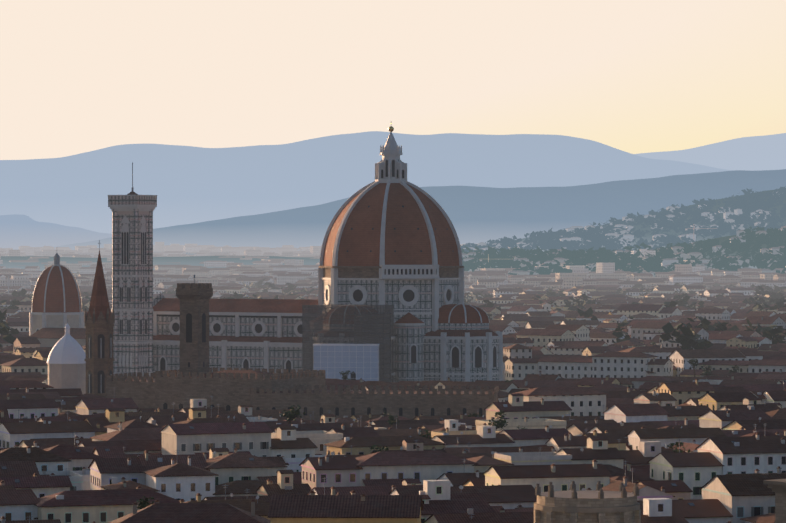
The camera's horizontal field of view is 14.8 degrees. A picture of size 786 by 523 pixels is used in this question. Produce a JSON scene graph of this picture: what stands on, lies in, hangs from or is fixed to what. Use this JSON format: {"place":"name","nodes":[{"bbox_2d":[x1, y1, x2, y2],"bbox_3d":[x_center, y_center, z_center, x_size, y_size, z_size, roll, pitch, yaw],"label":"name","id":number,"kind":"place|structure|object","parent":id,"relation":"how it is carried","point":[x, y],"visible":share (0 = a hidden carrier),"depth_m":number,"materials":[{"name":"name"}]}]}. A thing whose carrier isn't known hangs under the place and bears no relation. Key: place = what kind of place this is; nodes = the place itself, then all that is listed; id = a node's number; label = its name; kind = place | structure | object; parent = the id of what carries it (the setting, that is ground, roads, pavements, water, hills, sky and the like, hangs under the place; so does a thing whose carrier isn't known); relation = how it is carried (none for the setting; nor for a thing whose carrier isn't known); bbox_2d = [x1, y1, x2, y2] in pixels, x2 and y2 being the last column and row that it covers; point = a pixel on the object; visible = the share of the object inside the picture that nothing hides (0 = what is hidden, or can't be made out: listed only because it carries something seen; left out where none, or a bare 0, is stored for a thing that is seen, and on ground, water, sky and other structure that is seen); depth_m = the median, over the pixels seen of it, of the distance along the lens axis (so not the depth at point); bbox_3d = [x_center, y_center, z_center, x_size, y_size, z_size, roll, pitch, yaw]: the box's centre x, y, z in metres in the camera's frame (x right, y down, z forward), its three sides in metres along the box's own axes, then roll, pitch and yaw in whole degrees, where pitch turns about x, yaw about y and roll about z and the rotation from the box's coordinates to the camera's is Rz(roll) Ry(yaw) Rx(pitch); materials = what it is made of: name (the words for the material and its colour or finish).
{"place":"outdoors","nodes":[
{"label":"outdoors","id":0,"kind":"place"},
{"bbox_2d":[0,214,111,249],"bbox_3d":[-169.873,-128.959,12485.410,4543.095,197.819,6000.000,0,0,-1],"label":"mountain","id":1,"kind":"structure","parent":0,"point":[17,231],"depth_m":10831.53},
{"bbox_2d":[0,131,732,233],"bbox_3d":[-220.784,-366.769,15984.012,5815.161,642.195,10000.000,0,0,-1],"label":"mountain","id":2,"kind":"structure","parent":0,"point":[188,184],"depth_m":13980.42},
{"bbox_2d":[250,385,498,420],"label":"crenellated wall","id":3,"kind":"structure","parent":0,"point":[340,402],"depth_m":947.70,"materials":[{"name":"brown stone"}]},
{"bbox_2d":[0,0,785,159],"label":"sky","id":4,"kind":"structure","parent":0,"point":[77,76],"materials":[{"name":"beige"}]},
{"bbox_2d":[14,169,785,250],"bbox_3d":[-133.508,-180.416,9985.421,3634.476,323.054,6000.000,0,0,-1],"label":"mountain","id":5,"kind":"structure","parent":0,"point":[476,215],"depth_m":8801.02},
{"bbox_2d":[26,189,785,255],"bbox_3d":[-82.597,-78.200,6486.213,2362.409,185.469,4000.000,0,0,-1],"label":"hill","id":6,"kind":"structure","parent":0,"point":[648,237],"depth_m":5877.09,"materials":[{"name":"green plant"}]},
{"bbox_2d":[460,186,785,276],"bbox_3d":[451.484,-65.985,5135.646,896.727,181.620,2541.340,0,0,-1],"label":"hillside","id":7,"kind":"structure","parent":6,"relation":"on","point":[564,246],"depth_m":4911.77,"materials":[{"name":"green plant"}]},
{"bbox_2d":[634,133,785,170],"bbox_3d":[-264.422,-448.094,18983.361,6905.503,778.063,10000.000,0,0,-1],"label":"mountain","id":8,"kind":"structure","parent":0,"point":[759,153],"depth_m":18338.14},
{"bbox_3d":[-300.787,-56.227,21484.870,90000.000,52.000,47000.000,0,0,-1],"label":"ground","id":9,"kind":"structure","parent":0,"visible":0},
{"bbox_2d":[29,253,85,346],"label":"domed chapel","id":10,"kind":"structure","parent":9,"relation":"on","point":[57,301],"depth_m":1495.03,"materials":[{"name":"tile"}]},
{"bbox_2d":[46,319,85,393],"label":"domed building","id":11,"kind":"structure","parent":9,"relation":"on","point":[66,361],"depth_m":1040.38,"materials":[{"name":"paint"}]},
{"bbox_2d":[84,240,114,397],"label":"church spire","id":12,"kind":"structure","parent":9,"relation":"on","point":[99,318],"depth_m":997.76,"materials":[{"name":"brown stone"}]},
{"bbox_2d":[108,162,156,376],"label":"campanile","id":13,"kind":"structure","parent":9,"relation":"on","point":[132,258],"depth_m":1260.89,"materials":[{"name":"stone"}]},
{"bbox_2d":[106,275,325,410],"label":"crenellated palace","id":14,"kind":"structure","parent":9,"relation":"on","point":[196,377],"depth_m":981.90,"materials":[{"name":"brown stone"}]},
{"bbox_2d":[153,123,502,381],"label":"cathedral","id":15,"kind":"structure","parent":9,"relation":"on","point":[391,237],"depth_m":1218.43,"materials":[{"name":"stone"}]},
{"bbox_2d":[302,303,393,381],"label":"scaffold","id":16,"kind":"object","parent":9,"relation":"on","point":[357,341],"visible":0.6,"depth_m":1189.48,"materials":[{"name":"grey"}]},
{"bbox_2d":[0,228,716,292],"bbox_3d":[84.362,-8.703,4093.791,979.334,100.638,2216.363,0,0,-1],"label":"cranes","id":17,"kind":"object","parent":9,"relation":"on","point":[8,283],"visible":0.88,"depth_m":2986.25,"materials":[{"name":"paint"}]},
{"bbox_2d":[0,382,785,522],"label":"city","id":18,"kind":"object","parent":9,"relation":"on","point":[96,460],"visible":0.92,"depth_m":681.08,"materials":[{"name":"paint"}]},
{"bbox_2d":[0,242,785,421],"bbox_3d":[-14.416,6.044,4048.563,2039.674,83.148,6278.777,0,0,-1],"label":"city","id":19,"kind":"object","parent":9,"relation":"on","point":[569,339],"visible":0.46,"depth_m":1803.22,"materials":[{"name":"paint"}]},
{"bbox_2d":[0,235,785,272],"bbox_3d":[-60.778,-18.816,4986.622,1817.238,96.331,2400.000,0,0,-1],"label":"hill","id":20,"kind":"structure","parent":9,"relation":"on","point":[192,260],"depth_m":4721.38,"materials":[{"name":"grey"}]},
{"bbox_2d":[44,341,757,509],"bbox_3d":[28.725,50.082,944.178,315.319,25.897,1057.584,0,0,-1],"label":"vegetation","id":21,"kind":"object","parent":9,"relation":"on","point":[292,414],"visible":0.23,"depth_m":837.68,"materials":[{"name":"green plant"}]},
{"bbox_2d":[108,479,785,522],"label":"foreground buildings","id":22,"kind":"structure","parent":9,"relation":"on","point":[597,505],"depth_m":487.55,"materials":[{"name":"paint"}]}
]}

